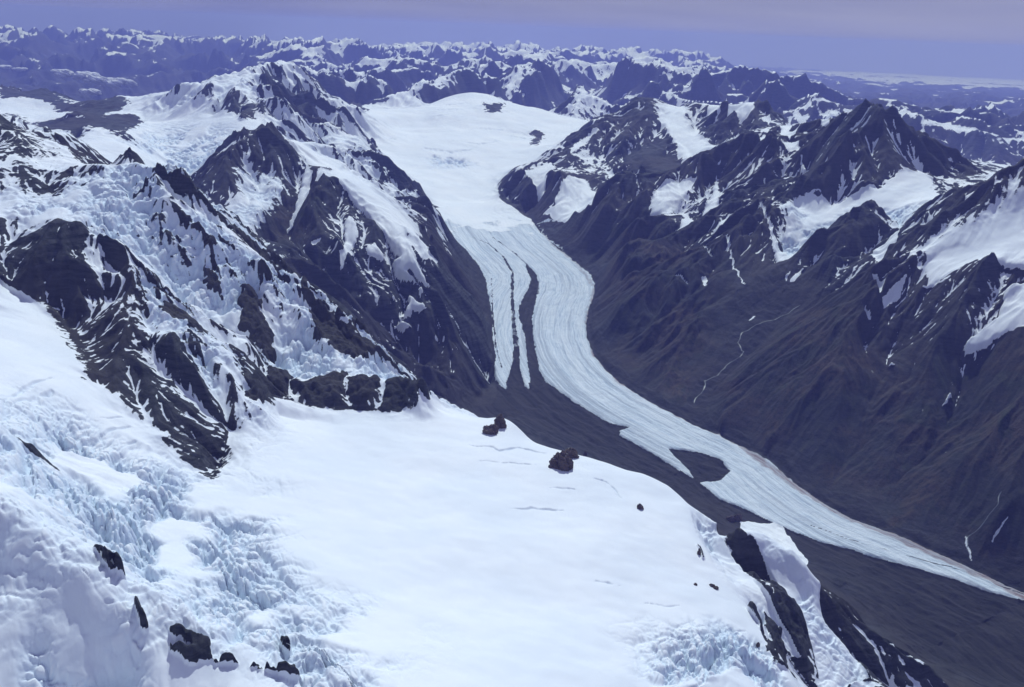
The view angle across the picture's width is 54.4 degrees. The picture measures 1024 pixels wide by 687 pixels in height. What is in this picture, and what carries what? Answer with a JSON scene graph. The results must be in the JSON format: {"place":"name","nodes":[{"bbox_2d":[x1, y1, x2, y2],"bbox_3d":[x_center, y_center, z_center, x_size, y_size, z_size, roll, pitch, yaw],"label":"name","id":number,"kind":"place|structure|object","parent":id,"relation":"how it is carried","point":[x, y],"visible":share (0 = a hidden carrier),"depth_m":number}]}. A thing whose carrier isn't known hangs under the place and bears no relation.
{"place":"outdoors","nodes":[
{"label":"outdoors","id":0,"kind":"place"},
{"bbox_2d":[0,65,27,70],"bbox_3d":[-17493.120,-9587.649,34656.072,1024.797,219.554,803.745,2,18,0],"label":"cloud","id":1,"kind":"structure","parent":0,"point":[16,68],"depth_m":34684.28},
{"bbox_2d":[0,84,155,166],"bbox_3d":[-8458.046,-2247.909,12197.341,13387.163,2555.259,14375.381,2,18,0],"label":"snowfield","id":2,"kind":"structure","parent":0,"point":[97,137],"depth_m":10852.36},
{"bbox_2d":[78,88,101,94],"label":"cloud","id":3,"kind":"structure","parent":0,"point":[91,91],"depth_m":24090.73},
{"bbox_2d":[50,69,135,87],"bbox_3d":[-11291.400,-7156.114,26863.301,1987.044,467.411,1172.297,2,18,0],"label":"cloud","id":4,"kind":"structure","parent":0,"point":[92,77],"depth_m":26755.29},
{"bbox_2d":[127,79,136,85],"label":"cloud","id":5,"kind":"structure","parent":0,"point":[131,83],"depth_m":27175.65},
{"bbox_2d":[0,276,371,686],"bbox_3d":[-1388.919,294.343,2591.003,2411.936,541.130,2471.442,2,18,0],"label":"icefall","id":6,"kind":"object","parent":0,"point":[82,456],"visible":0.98,"depth_m":2691.16},
{"bbox_2d":[0,114,449,487],"bbox_3d":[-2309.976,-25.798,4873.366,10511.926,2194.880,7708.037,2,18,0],"label":"mountain ridge","id":7,"kind":"structure","parent":0,"point":[193,324],"depth_m":3804.21},
{"bbox_2d":[78,60,456,261],"bbox_3d":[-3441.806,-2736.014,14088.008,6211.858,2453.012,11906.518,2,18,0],"label":"mountain","id":8,"kind":"structure","parent":0,"point":[192,127],"depth_m":11269.85},
{"bbox_2d":[191,121,458,285],"bbox_3d":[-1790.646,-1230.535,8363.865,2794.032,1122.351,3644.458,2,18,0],"label":"mountain","id":9,"kind":"structure","parent":0,"point":[252,179],"depth_m":8332.84},
{"bbox_2d":[258,162,493,403],"bbox_3d":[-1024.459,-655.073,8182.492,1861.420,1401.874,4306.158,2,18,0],"label":"mountain","id":10,"kind":"structure","parent":0,"point":[354,250],"depth_m":7657.87},
{"bbox_2d":[0,474,782,686],"bbox_3d":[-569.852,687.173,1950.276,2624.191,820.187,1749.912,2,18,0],"label":"snow ridge","id":11,"kind":"structure","parent":0,"point":[77,609],"depth_m":2077.27},
{"bbox_2d":[349,86,629,206],"bbox_3d":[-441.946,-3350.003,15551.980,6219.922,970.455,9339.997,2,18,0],"label":"snowfield","id":12,"kind":"structure","parent":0,"point":[457,149],"depth_m":14484.30},
{"bbox_2d":[0,25,1023,149],"bbox_3d":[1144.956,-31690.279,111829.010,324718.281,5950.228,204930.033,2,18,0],"label":"distant mountains","id":13,"kind":"structure","parent":0,"point":[361,72],"depth_m":36702.33},
{"bbox_2d":[0,0,1023,79],"label":"sky","id":14,"kind":"structure","parent":0,"point":[951,38]},
{"bbox_2d":[228,391,799,686],"bbox_3d":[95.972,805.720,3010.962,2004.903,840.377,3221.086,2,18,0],"label":"snowfield","id":15,"kind":"structure","parent":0,"point":[440,543],"depth_m":2901.39},
{"bbox_2d":[482,414,506,434],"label":"rock outcrop","id":16,"kind":"object","parent":15,"relation":"on","point":[499,422],"visible":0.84,"depth_m":3691.73},
{"bbox_2d":[549,447,578,470],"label":"rock outcrop","id":17,"kind":"object","parent":15,"relation":"on","point":[562,460],"visible":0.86,"depth_m":3478.18},
{"bbox_2d":[637,504,643,509],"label":"rock outcrop","id":18,"kind":"object","parent":15,"relation":"on","point":[640,506],"visible":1,"depth_m":3314.08},
{"bbox_2d":[709,584,718,589],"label":"rock outcrop","id":19,"kind":"object","parent":15,"relation":"on","point":[714,586],"visible":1,"depth_m":3001.90},
{"bbox_2d":[402,170,1023,686],"bbox_3d":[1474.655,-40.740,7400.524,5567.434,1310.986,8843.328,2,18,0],"label":"moraine","id":20,"kind":"structure","parent":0,"point":[950,632],"depth_m":5935.67},
{"bbox_2d":[725,514,742,521],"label":"rock outcrop","id":21,"kind":"object","parent":20,"relation":"on","point":[732,518],"visible":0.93,"depth_m":5715.01},
{"bbox_2d":[427,193,1023,599],"bbox_3d":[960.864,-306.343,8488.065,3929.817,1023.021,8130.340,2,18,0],"label":"glacier","id":22,"kind":"object","parent":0,"point":[503,243],"visible":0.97,"depth_m":7451.40},
{"bbox_2d":[490,97,1023,225],"bbox_3d":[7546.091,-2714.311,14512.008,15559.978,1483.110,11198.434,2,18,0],"label":"mountain","id":23,"kind":"structure","parent":0,"point":[564,180],"depth_m":12843.93},
{"bbox_2d":[575,98,1005,408],"bbox_3d":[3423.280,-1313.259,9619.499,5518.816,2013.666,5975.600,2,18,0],"label":"mountain","id":24,"kind":"structure","parent":0,"point":[717,251],"depth_m":8727.08},
{"bbox_2d":[694,305,799,401],"bbox_3d":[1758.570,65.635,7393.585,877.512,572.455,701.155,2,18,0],"label":"stream","id":25,"kind":"structure","parent":24,"relation":"on","point":[741,350],"depth_m":7454.41},
{"bbox_2d":[696,518,948,686],"bbox_3d":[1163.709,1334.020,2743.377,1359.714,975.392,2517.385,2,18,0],"label":"rock spurs","id":26,"kind":"structure","parent":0,"point":[818,633],"depth_m":3283.25},
{"bbox_2d":[711,158,1023,586],"bbox_3d":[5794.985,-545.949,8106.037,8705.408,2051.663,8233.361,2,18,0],"label":"mountain","id":27,"kind":"structure","parent":0,"point":[886,387],"depth_m":6502.86},
{"bbox_2d":[966,491,1001,551],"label":"stream","id":28,"kind":"structure","parent":27,"relation":"on","point":[983,522],"depth_m":5559.28},
{"bbox_2d":[780,69,1023,97],"bbox_3d":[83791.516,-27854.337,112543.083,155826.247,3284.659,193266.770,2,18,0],"label":"cloud","id":29,"kind":"structure","parent":0,"point":[929,79],"depth_m":109505.80}
]}

